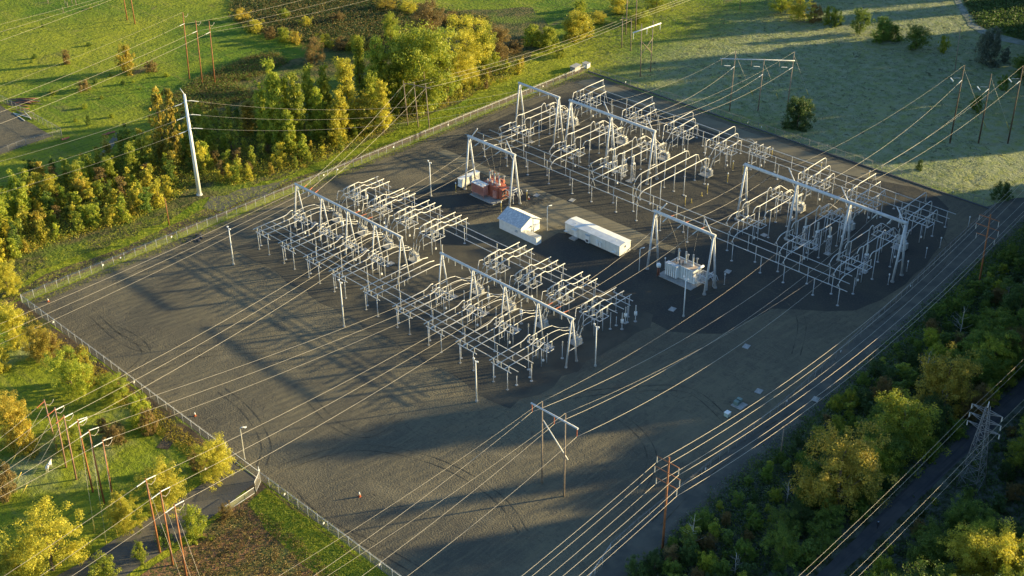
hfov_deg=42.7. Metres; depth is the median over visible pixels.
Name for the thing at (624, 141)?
circuit breaker
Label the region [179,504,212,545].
bush
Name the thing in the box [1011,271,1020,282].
understory tree
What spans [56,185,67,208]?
young tree
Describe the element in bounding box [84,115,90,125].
shrub
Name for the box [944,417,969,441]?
understory tree
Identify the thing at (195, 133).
young tree
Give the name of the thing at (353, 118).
overhead wire
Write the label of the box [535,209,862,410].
overhead wire
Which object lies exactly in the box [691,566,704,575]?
understory tree
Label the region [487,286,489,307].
voltage transformer
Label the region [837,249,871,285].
disconnect switch
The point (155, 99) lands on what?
larch tree
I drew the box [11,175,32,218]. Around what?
poplar tree
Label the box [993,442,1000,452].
understory tree
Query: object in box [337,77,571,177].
tyre tracks
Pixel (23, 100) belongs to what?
pipe stack
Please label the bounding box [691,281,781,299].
tyre tracks
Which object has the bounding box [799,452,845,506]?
broadleaf tree
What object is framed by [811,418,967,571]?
overhead wire
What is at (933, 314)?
understory tree
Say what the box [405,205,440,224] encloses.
bus tube
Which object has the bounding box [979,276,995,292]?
understory tree
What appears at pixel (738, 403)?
transformer cabinet
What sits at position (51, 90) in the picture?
shrub
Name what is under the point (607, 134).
disconnect switch
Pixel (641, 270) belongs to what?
overhead wire
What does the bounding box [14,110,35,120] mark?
beam stack
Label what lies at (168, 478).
bush
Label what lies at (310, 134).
young tree
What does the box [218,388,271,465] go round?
tyre tracks
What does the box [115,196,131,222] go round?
young tree
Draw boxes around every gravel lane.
[438,150,655,243]
[523,200,644,249]
[577,77,906,185]
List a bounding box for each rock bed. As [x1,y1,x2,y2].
[234,188,652,407]
[406,170,531,223]
[440,89,948,325]
[520,233,768,333]
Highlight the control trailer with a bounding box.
[564,216,630,256]
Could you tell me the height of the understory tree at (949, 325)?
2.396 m
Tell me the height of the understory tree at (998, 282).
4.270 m
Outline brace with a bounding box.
[543,420,567,459]
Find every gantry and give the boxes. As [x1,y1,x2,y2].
[294,183,409,282]
[437,252,577,367]
[464,128,521,206]
[514,82,563,147]
[563,99,658,184]
[645,203,716,295]
[735,163,908,282]
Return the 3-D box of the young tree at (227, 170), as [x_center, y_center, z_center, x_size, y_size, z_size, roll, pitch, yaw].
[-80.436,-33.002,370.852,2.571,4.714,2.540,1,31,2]
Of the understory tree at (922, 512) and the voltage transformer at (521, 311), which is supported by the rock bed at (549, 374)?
the voltage transformer at (521, 311)
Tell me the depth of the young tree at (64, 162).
368.16 m
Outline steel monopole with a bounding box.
[180,89,202,195]
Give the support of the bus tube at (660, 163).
attached to the tall bus support
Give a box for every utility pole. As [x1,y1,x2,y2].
[43,399,57,450]
[54,407,66,467]
[63,415,76,479]
[77,419,93,492]
[88,429,104,503]
[102,440,113,496]
[145,478,160,552]
[159,490,173,565]
[173,504,187,575]
[182,12,189,78]
[195,20,202,82]
[208,21,215,82]
[403,81,408,124]
[414,88,418,127]
[425,84,429,131]
[541,401,542,483]
[563,413,565,496]
[625,0,627,34]
[630,18,631,50]
[635,1,636,29]
[640,23,641,76]
[650,21,653,70]
[661,457,669,548]
[729,51,735,110]
[757,59,764,110]
[787,52,794,107]
[949,65,964,142]
[955,27,960,68]
[978,74,991,142]
[979,214,990,286]
[1007,66,1023,143]
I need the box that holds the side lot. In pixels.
[0,105,50,153]
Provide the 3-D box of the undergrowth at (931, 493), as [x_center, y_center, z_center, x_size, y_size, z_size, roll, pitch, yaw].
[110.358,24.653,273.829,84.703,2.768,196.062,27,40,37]
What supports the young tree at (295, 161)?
on the brush floor at (515, 21)
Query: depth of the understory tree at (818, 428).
264.90 m
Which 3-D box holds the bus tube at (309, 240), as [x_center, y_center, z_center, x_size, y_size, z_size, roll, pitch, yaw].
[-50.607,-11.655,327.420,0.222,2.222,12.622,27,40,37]
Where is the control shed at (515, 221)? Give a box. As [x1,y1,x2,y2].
[497,206,540,237]
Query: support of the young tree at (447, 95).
on the brush floor at (515, 21)
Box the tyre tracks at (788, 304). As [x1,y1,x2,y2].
[711,286,806,354]
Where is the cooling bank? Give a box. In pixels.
[457,170,479,187]
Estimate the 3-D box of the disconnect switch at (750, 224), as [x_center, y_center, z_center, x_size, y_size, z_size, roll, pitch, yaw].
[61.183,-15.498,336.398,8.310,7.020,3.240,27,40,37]
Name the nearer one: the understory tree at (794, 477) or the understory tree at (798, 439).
the understory tree at (794, 477)
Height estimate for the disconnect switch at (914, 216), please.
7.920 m
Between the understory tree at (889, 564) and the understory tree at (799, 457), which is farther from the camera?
the understory tree at (799, 457)
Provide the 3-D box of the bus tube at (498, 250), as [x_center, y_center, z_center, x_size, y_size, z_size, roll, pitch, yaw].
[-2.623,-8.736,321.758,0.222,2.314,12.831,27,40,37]
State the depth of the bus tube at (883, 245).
318.51 m
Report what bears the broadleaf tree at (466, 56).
on the ground at (104, 28)
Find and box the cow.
[45,459,51,471]
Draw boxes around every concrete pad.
[742,344,750,348]
[755,388,762,393]
[811,396,819,401]
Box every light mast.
[226,226,234,264]
[338,279,345,326]
[427,160,431,196]
[473,357,477,402]
[593,323,599,366]
[682,276,688,316]
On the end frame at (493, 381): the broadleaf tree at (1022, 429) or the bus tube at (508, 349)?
the bus tube at (508, 349)
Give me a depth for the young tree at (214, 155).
378.80 m
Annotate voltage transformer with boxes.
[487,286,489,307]
[520,302,522,324]
[624,307,626,323]
[634,305,636,321]
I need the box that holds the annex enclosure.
[521,229,540,244]
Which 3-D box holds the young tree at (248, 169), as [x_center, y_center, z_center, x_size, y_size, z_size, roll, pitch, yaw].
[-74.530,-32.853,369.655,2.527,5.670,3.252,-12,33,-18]
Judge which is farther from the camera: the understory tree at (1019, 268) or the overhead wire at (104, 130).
the overhead wire at (104, 130)
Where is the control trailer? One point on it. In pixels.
(576, 227)
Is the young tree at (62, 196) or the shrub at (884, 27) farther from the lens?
the shrub at (884, 27)
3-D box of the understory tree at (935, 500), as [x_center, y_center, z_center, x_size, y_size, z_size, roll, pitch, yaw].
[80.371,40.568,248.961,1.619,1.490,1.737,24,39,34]
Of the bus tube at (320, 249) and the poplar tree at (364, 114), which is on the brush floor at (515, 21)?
the poplar tree at (364, 114)
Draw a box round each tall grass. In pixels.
[0,64,570,300]
[570,0,987,194]
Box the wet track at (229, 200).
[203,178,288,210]
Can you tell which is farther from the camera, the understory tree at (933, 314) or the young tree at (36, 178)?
the young tree at (36, 178)
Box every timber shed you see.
[569,63,581,71]
[582,61,590,68]
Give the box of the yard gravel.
[24,73,989,575]
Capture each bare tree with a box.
[731,550,742,573]
[785,483,791,500]
[953,306,970,331]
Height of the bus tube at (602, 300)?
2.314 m
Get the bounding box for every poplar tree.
[0,195,12,231]
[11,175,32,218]
[41,174,60,205]
[67,157,86,193]
[99,155,117,183]
[122,140,140,174]
[140,129,155,167]
[179,117,194,151]
[199,114,213,141]
[238,100,257,132]
[252,80,272,143]
[260,56,286,148]
[278,108,299,153]
[279,76,293,130]
[285,71,311,141]
[299,62,315,136]
[307,88,328,140]
[315,62,332,125]
[326,101,344,145]
[332,56,358,132]
[332,88,353,140]
[351,35,366,98]
[354,89,376,136]
[362,34,386,103]
[363,69,377,123]
[373,79,393,132]
[377,56,399,113]
[386,33,410,110]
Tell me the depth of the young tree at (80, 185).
357.07 m
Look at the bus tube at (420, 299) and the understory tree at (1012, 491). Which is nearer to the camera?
the understory tree at (1012, 491)
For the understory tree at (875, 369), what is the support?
on the ground at (104, 28)
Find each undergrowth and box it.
[0,61,521,263]
[642,222,1023,575]
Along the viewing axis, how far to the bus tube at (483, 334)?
289.93 m
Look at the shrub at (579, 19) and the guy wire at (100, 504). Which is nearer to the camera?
the guy wire at (100, 504)
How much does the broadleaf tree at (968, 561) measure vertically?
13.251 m
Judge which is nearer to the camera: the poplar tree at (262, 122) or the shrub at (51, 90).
the poplar tree at (262, 122)
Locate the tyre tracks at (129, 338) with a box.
[73,323,150,374]
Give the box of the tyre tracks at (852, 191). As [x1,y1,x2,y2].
[621,88,948,329]
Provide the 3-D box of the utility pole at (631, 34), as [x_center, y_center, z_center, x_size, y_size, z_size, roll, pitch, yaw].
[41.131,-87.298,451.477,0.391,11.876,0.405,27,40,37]
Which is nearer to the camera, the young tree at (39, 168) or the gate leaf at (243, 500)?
the gate leaf at (243, 500)
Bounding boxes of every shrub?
[49,89,56,95]
[60,49,69,64]
[76,78,90,91]
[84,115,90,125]
[113,43,136,75]
[141,60,157,71]
[230,7,251,20]
[242,18,263,33]
[262,26,275,39]
[278,8,290,17]
[278,26,291,41]
[287,31,302,45]
[296,15,312,26]
[300,37,325,65]
[315,33,336,48]
[326,11,345,22]
[331,36,350,50]
[345,34,364,51]
[362,39,374,53]
[372,0,395,9]
[397,0,418,13]
[438,11,456,24]
[504,37,524,53]
[519,24,541,47]
[539,25,559,51]
[552,46,567,58]
[561,8,596,42]
[574,0,586,11]
[588,10,607,23]
[607,0,626,13]
[622,6,656,25]
[645,0,667,9]
[767,0,790,13]
[781,96,817,131]
[782,0,817,20]
[805,3,823,23]
[821,6,837,24]
[829,9,844,27]
[850,7,871,34]
[869,15,894,43]
[890,24,903,41]
[902,24,934,49]
[915,159,922,171]
[937,35,951,53]
[968,95,984,112]
[973,26,1004,67]
[989,180,1014,200]
[996,74,1010,90]
[999,48,1011,64]
[1008,54,1023,78]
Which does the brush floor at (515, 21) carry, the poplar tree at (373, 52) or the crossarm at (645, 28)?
the poplar tree at (373, 52)
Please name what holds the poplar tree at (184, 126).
on the brush floor at (515, 21)
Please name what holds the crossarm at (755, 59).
attached to the utility pole at (732, 83)
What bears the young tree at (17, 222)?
on the brush floor at (515, 21)
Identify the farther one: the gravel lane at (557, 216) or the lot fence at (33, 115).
the lot fence at (33, 115)
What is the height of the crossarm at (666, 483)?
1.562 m
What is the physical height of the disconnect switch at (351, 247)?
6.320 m
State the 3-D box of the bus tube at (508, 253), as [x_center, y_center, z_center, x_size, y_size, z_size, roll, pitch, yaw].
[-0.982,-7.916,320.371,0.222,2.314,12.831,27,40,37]
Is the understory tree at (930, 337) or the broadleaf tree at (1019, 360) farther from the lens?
the understory tree at (930, 337)
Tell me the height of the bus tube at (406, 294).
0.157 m
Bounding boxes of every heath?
[226,0,503,50]
[963,0,1023,39]
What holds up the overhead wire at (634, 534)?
attached to the crossarm at (666, 483)
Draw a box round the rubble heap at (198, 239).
[188,233,202,242]
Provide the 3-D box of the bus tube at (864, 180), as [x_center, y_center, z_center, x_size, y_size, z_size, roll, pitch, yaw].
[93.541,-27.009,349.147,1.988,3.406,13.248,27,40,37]
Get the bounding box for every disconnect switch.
[292,210,311,236]
[316,223,337,250]
[341,236,363,262]
[343,185,366,211]
[367,249,389,276]
[369,197,392,228]
[393,209,418,236]
[419,222,444,249]
[431,282,454,309]
[462,299,486,329]
[483,253,509,286]
[494,316,519,347]
[508,121,534,147]
[514,268,542,302]
[527,333,553,365]
[546,103,570,130]
[546,283,574,318]
[558,140,584,167]
[575,89,601,119]
[579,299,608,330]
[594,121,621,152]
[599,157,627,184]
[624,107,651,138]
[636,137,664,169]
[665,121,693,151]
[708,136,737,165]
[734,209,766,239]
[748,142,769,167]
[770,187,801,217]
[784,229,817,261]
[799,169,830,203]
[819,205,852,241]
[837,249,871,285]
[847,186,880,222]
[871,224,906,262]
[900,204,934,240]
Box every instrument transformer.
[611,147,616,173]
[620,151,626,176]
[630,154,635,180]
[800,217,807,245]
[813,222,819,250]
[823,227,831,255]
[861,244,868,273]
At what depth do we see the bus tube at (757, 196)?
341.45 m
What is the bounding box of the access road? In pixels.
[57,461,257,575]
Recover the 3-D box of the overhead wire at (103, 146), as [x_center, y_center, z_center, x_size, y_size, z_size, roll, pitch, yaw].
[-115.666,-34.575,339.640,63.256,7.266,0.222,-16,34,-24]
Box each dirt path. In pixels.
[99,133,117,160]
[156,408,177,448]
[954,0,1023,44]
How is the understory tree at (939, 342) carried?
on the ground at (104, 28)
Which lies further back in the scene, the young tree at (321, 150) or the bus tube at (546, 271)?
the young tree at (321, 150)
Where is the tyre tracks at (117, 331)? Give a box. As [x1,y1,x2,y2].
[93,312,151,351]
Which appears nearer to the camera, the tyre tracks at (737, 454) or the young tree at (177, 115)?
the tyre tracks at (737, 454)
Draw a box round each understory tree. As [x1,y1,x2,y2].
[623,551,649,575]
[641,551,664,575]
[651,549,658,555]
[661,556,684,575]
[663,543,678,564]
[666,535,678,552]
[678,543,699,571]
[679,524,701,542]
[679,530,700,557]
[687,505,713,537]
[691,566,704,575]
[695,532,718,551]
[695,550,719,574]
[707,518,724,538]
[708,558,732,575]
[716,499,724,513]
[720,511,730,527]
[721,529,735,549]
[722,550,729,559]
[730,490,744,508]
[730,537,758,563]
[737,561,756,575]
[740,527,753,542]
[744,475,754,486]
[744,502,757,517]
[745,512,766,531]
[759,464,773,483]
[763,503,771,512]
[767,487,784,502]
[770,570,787,575]
[773,451,786,464]
[781,458,791,472]
[781,482,791,492]
[790,472,797,482]
[792,434,805,445]
[793,450,810,467]
[794,537,824,573]
[802,445,815,458]
[810,425,824,442]
[815,429,840,455]
[818,446,832,463]
[822,413,830,421]
[825,393,844,413]
[831,415,846,432]
[837,424,850,435]
[837,432,850,440]
[839,387,860,409]
[843,401,855,419]
[845,414,858,429]
[848,500,870,525]
[849,426,864,442]
[856,370,872,385]
[856,387,875,410]
[860,399,876,418]
[861,570,884,575]
[868,359,885,376]
[868,552,898,575]
[869,375,892,397]
[879,475,896,496]
[881,362,899,381]
[885,543,895,554]
[889,379,906,398]
[893,342,899,352]
[894,362,911,379]
[897,366,921,391]
[907,350,920,369]
[909,517,925,534]
[910,382,927,398]
[912,339,924,352]
[917,436,943,464]
[917,508,926,517]
[922,327,939,348]
[922,342,945,362]
[923,318,941,333]
[924,309,939,327]
[931,298,949,316]
[931,497,938,505]
[934,339,944,354]
[938,332,956,348]
[941,321,953,330]
[942,347,954,363]
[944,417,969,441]
[945,296,964,314]
[952,330,968,349]
[952,343,961,351]
[953,312,975,329]
[962,300,973,312]
[962,484,977,500]
[965,275,978,288]
[967,280,981,294]
[967,314,989,332]
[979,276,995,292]
[979,287,994,305]
[979,383,1002,406]
[981,502,999,521]
[982,271,993,282]
[987,265,996,274]
[989,492,1006,512]
[990,278,1006,295]
[990,287,1007,304]
[992,307,1007,319]
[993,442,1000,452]
[996,243,1021,266]
[997,262,1010,274]
[997,461,1015,481]
[1005,424,1017,436]
[1005,482,1023,501]
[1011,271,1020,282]
[1012,257,1023,274]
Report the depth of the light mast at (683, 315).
304.30 m
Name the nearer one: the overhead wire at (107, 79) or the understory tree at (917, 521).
the understory tree at (917, 521)
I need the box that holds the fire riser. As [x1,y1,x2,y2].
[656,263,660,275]
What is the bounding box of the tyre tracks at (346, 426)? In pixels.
[306,397,401,437]
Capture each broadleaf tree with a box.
[375,19,462,116]
[381,11,397,40]
[389,25,432,103]
[411,0,447,40]
[415,37,458,95]
[438,47,484,89]
[445,14,494,77]
[470,20,498,70]
[488,25,512,60]
[758,518,809,575]
[762,503,802,547]
[781,500,818,533]
[787,419,899,519]
[788,475,821,508]
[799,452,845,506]
[804,496,849,538]
[804,517,841,561]
[850,471,883,508]
[852,428,886,464]
[854,388,951,477]
[855,435,903,494]
[856,402,902,436]
[862,424,914,476]
[881,560,928,575]
[885,407,918,438]
[897,343,992,421]
[902,557,959,575]
[904,530,951,575]
[905,566,924,575]
[910,515,958,562]
[911,398,955,449]
[911,562,966,575]
[915,391,948,430]
[919,370,944,393]
[928,563,956,575]
[934,520,1006,575]
[935,489,984,539]
[940,355,973,382]
[949,369,973,403]
[951,348,973,362]
[955,400,982,425]
[957,329,996,366]
[959,518,996,565]
[960,348,1011,391]
[961,379,997,416]
[963,516,1023,575]
[968,328,991,341]
[968,331,1023,381]
[968,510,1011,542]
[976,306,1023,350]
[979,321,1023,365]
[993,363,1016,391]
[994,310,1021,329]
[998,276,1023,319]
[998,554,1023,575]
[998,562,1023,575]
[1000,326,1023,361]
[1002,438,1023,471]
[1007,348,1023,380]
[1008,517,1023,561]
[1008,535,1023,562]
[1011,417,1023,455]
[1017,308,1023,332]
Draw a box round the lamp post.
[240,426,246,459]
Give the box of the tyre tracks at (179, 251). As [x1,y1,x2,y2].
[114,222,238,284]
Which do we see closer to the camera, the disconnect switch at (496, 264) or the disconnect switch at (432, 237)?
the disconnect switch at (496, 264)
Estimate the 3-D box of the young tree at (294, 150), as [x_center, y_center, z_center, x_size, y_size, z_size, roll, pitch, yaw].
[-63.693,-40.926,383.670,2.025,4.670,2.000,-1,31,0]
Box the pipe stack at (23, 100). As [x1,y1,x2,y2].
[0,98,38,110]
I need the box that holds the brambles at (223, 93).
[151,49,289,114]
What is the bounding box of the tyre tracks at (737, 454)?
[652,384,841,524]
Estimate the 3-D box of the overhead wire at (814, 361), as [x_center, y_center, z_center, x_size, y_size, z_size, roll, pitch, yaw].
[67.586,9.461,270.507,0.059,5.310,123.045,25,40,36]
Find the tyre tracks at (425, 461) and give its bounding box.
[275,444,527,532]
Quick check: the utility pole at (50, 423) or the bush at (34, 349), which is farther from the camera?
the bush at (34, 349)
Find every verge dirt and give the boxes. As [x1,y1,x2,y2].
[0,68,584,305]
[0,300,360,560]
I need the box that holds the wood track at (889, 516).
[816,378,1023,575]
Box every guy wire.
[78,425,94,531]
[90,439,106,543]
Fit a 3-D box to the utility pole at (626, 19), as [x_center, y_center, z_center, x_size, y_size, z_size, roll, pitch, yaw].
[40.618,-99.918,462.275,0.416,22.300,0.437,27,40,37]
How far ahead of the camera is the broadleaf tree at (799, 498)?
247.71 m
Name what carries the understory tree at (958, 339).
on the ground at (104, 28)
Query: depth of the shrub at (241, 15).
483.36 m
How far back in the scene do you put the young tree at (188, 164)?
374.27 m
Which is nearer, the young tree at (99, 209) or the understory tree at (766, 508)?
the understory tree at (766, 508)
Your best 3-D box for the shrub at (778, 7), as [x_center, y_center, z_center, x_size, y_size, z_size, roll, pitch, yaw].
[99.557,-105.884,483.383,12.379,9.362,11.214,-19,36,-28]
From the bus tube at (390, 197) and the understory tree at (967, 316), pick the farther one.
the bus tube at (390, 197)
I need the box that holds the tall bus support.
[871,251,876,279]
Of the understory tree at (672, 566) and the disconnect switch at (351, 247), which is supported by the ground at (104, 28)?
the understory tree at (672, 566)
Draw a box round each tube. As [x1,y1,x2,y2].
[253,210,292,231]
[258,213,297,234]
[258,228,517,371]
[264,216,303,237]
[265,225,525,367]
[273,222,532,362]
[279,223,317,245]
[285,226,323,248]
[289,229,328,251]
[304,237,340,259]
[309,240,347,262]
[315,243,352,263]
[330,250,368,273]
[335,253,374,277]
[341,257,378,280]
[343,176,378,193]
[348,179,382,195]
[353,181,389,198]
[360,257,427,291]
[361,189,616,312]
[363,184,622,308]
[367,188,403,205]
[367,260,433,292]
[369,181,628,304]
[373,190,409,208]
[373,264,439,298]
[381,193,415,211]
[392,284,431,308]
[393,200,428,217]
[399,203,433,220]
[399,287,439,311]
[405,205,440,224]
[406,291,444,316]
[419,212,454,230]
[424,300,464,326]
[425,215,460,233]
[431,218,466,237]
[431,304,470,327]
[438,307,478,332]
[455,317,495,343]
[463,320,503,347]
[465,134,846,291]
[470,324,510,352]
[478,132,849,283]
[483,242,519,262]
[489,245,525,265]
[489,334,529,362]
[490,130,851,275]
[496,248,532,269]
[497,338,537,366]
[504,342,544,371]
[514,257,550,277]
[515,103,545,120]
[521,260,557,281]
[528,263,564,284]
[546,271,582,293]
[553,275,589,296]
[560,278,597,300]
[564,121,594,139]
[580,287,616,309]
[581,93,941,222]
[584,89,949,218]
[587,291,622,313]
[590,165,620,185]
[591,86,954,213]
[595,294,631,317]
[611,92,924,231]
[616,140,645,158]
[634,151,689,185]
[635,154,699,195]
[635,158,708,203]
[731,220,759,243]
[742,187,771,207]
[753,191,782,212]
[764,195,792,217]
[782,240,810,264]
[791,205,820,227]
[803,210,832,232]
[815,214,843,236]
[838,261,865,287]
[844,225,873,248]
[849,173,876,190]
[857,230,885,253]
[869,234,898,258]
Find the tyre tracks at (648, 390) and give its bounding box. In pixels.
[545,385,728,421]
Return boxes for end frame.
[257,232,270,254]
[281,245,295,269]
[306,259,320,283]
[331,273,346,298]
[363,291,379,316]
[395,309,411,334]
[426,326,443,352]
[454,216,468,239]
[458,343,476,370]
[491,362,510,390]
[548,261,566,285]
[613,291,632,317]
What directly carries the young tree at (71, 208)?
on the brush floor at (515, 21)
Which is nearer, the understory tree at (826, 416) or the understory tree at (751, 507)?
the understory tree at (751, 507)
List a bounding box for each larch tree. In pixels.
[147,86,172,155]
[160,88,184,162]
[223,116,238,155]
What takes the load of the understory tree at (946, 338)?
on the ground at (104, 28)
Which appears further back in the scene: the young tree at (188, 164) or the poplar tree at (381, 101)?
the poplar tree at (381, 101)
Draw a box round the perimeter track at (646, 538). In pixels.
[594,197,1023,575]
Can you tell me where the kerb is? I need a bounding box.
[588,70,989,208]
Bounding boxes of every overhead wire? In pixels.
[0,32,209,123]
[0,117,183,178]
[0,431,88,487]
[1,417,63,465]
[1,421,76,473]
[1,442,102,496]
[2,24,182,100]
[2,131,185,192]
[3,104,180,160]
[3,188,301,322]
[3,194,311,342]
[4,31,196,110]
[6,191,307,331]
[6,481,144,574]
[42,492,159,574]
[56,227,378,409]
[65,230,384,416]
[72,506,173,575]
[78,273,477,419]
[79,233,391,422]
[90,276,484,430]
[103,280,491,440]
[147,289,510,479]
[161,293,517,491]
[175,297,525,505]
[191,88,529,109]
[193,91,538,119]
[195,95,545,130]
[279,402,540,575]
[309,86,413,189]
[314,412,531,575]
[334,415,562,571]
[355,142,479,212]
[361,146,489,215]
[362,425,552,575]
[367,151,499,218]
[404,19,621,84]
[409,440,572,574]
[418,20,625,85]
[428,21,629,87]
[522,467,650,575]
[532,472,653,575]
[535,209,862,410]
[548,218,666,304]
[549,485,653,575]
[555,214,876,423]
[555,224,681,308]
[563,230,697,312]
[563,480,672,575]
[567,220,892,412]
[569,197,841,387]
[577,219,891,436]
[579,490,675,575]
[587,496,676,575]
[646,67,792,126]
[658,254,948,469]
[659,264,948,481]
[661,242,955,459]
[677,287,951,495]
[679,263,961,474]
[680,237,997,486]
[799,412,967,575]
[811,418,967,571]
[814,80,961,187]
[827,89,987,191]
[838,81,1019,196]
[977,183,1021,226]
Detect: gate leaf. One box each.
[226,448,258,478]
[226,487,254,511]
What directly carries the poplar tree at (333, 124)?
on the brush floor at (515, 21)
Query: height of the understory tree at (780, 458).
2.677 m
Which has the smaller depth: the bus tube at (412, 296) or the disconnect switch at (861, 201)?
the bus tube at (412, 296)
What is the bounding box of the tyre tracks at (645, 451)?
[617,415,656,489]
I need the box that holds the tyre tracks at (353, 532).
[279,481,428,573]
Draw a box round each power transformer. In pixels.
[470,170,514,204]
[658,248,709,290]
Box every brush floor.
[0,7,548,299]
[232,0,495,47]
[964,0,1023,39]
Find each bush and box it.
[0,259,21,297]
[0,301,28,351]
[0,344,11,373]
[0,388,31,448]
[0,459,16,504]
[0,495,91,575]
[0,541,36,575]
[5,416,41,459]
[16,324,63,366]
[39,331,59,359]
[39,345,95,406]
[44,418,92,461]
[69,344,95,387]
[75,533,93,556]
[87,549,122,575]
[92,419,127,445]
[93,371,129,407]
[95,418,110,428]
[98,489,148,542]
[127,390,151,430]
[127,454,193,519]
[130,538,148,565]
[138,407,159,436]
[153,519,173,550]
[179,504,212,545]
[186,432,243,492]
[187,451,207,471]
[218,500,234,522]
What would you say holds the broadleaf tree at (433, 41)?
on the ground at (104, 28)
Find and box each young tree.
[0,187,16,219]
[0,218,8,238]
[0,238,5,261]
[5,168,16,197]
[6,237,21,258]
[8,218,26,249]
[8,224,22,249]
[12,182,18,207]
[14,205,29,233]
[15,197,28,222]
[17,168,32,192]
[22,157,35,178]
[22,239,31,252]
[23,176,34,198]
[28,185,42,211]
[28,208,46,232]
[29,161,45,177]
[29,198,41,214]
[30,171,43,197]
[34,216,50,242]
[39,206,48,221]
[40,191,58,215]
[47,156,57,176]
[47,165,57,182]
[47,210,57,227]
[51,205,60,219]
[52,174,59,189]
[52,223,59,238]
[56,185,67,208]
[57,157,69,181]
[63,203,69,215]
[67,191,81,212]
[67,201,76,220]
[70,211,84,232]
[71,171,86,201]
[75,205,91,226]
[78,160,91,186]
[79,153,94,179]
[79,178,91,195]
[83,187,95,209]
[86,203,99,229]
[89,197,102,213]
[91,178,105,203]
[91,202,102,221]
[93,146,100,163]
[93,166,107,186]
[99,134,112,157]
[101,203,119,225]
[104,151,120,172]
[104,181,113,196]
[104,194,115,209]
[109,187,118,204]
[112,130,127,153]
[112,178,119,188]
[112,205,119,217]
[114,175,126,196]
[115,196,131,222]
[116,192,127,209]
[121,142,125,160]
[122,127,130,145]
[123,167,131,184]
[127,160,135,176]
[127,174,137,190]
[127,182,142,209]
[128,201,134,215]
[129,129,140,155]
[130,137,144,159]
[131,146,143,168]
[134,128,144,149]
[134,181,144,202]
[136,187,153,212]
[139,162,147,178]
[139,166,153,186]
[141,153,152,168]
[143,163,155,182]
[148,183,159,201]
[149,178,165,207]
[153,136,164,161]
[161,152,169,170]
[161,175,172,197]
[162,160,176,181]
[163,141,171,159]
[167,150,179,176]
[172,175,178,188]
[175,112,180,126]
[175,151,182,165]
[176,132,188,160]
[183,107,191,120]
[184,158,193,171]
[185,134,197,153]
[186,144,197,161]
[189,114,194,131]
[191,127,201,146]
[192,103,202,124]
[194,116,200,135]
[195,99,203,116]
[195,140,206,173]
[198,124,203,139]
[200,140,213,166]
[202,135,212,152]
[208,111,214,122]
[209,130,217,146]
[209,150,219,164]
[210,142,218,155]
[213,107,218,115]
[213,170,222,182]
[216,159,224,175]
[217,126,224,143]
[219,115,227,132]
[219,132,229,149]
[221,149,231,169]
[223,163,231,178]
[225,106,230,117]
[226,102,232,113]
[229,147,241,166]
[230,160,242,181]
[232,154,242,172]
[233,106,238,116]
[237,122,245,135]
[244,163,253,180]
[247,145,256,165]
[250,97,259,110]
[253,126,258,140]
[256,133,265,151]
[257,143,266,162]
[265,143,270,153]
[267,162,274,174]
[269,154,275,165]
[271,143,277,156]
[274,157,282,169]
[275,141,285,160]
[282,153,287,164]
[292,141,297,155]
[292,156,297,168]
[297,133,308,157]
[302,147,311,162]
[307,132,314,145]
[308,140,313,151]
[319,144,324,155]
[320,135,325,146]
[337,136,344,150]
[349,116,360,135]
[353,123,358,138]
[443,87,449,103]
[484,71,489,81]
[491,52,500,67]
[504,60,509,71]
[513,58,522,74]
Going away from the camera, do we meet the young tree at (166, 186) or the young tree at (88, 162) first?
the young tree at (166, 186)
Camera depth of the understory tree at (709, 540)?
238.15 m
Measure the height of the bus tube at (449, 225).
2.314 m
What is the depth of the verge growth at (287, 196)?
358.89 m
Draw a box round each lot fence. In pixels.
[0,95,61,133]
[2,130,61,151]
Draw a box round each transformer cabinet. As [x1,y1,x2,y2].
[724,410,730,417]
[731,397,747,409]
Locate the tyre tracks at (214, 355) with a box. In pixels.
[154,348,265,369]
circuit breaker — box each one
[331,206,343,223]
[356,219,368,236]
[381,232,395,249]
[407,244,420,263]
[471,276,485,296]
[503,291,517,312]
[535,307,549,328]
[565,111,578,126]
[567,323,583,346]
[614,126,628,145]
[657,142,669,160]
[698,158,713,177]
[790,192,805,213]
[838,210,855,231]
[891,229,908,251]
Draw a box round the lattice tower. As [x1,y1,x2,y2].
[955,403,1002,496]
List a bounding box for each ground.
[0,0,1023,575]
[140,490,317,575]
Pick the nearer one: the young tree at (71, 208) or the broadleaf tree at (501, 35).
the young tree at (71, 208)
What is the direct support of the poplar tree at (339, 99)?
on the brush floor at (515, 21)
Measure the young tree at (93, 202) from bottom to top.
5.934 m
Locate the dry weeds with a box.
[174,502,337,575]
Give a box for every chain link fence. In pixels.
[20,67,582,299]
[21,296,215,439]
[259,472,610,575]
[586,65,994,209]
[610,202,995,552]
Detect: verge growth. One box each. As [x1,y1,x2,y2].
[23,311,212,462]
[31,73,592,305]
[266,480,397,574]
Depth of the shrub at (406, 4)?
487.38 m
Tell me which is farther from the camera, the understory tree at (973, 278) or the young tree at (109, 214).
the young tree at (109, 214)
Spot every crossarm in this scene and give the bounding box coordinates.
[530,402,578,435]
[633,23,660,38]
[654,465,679,485]
[655,477,676,495]
[656,456,678,474]
[720,58,794,66]
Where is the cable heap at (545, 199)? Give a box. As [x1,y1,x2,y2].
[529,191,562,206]

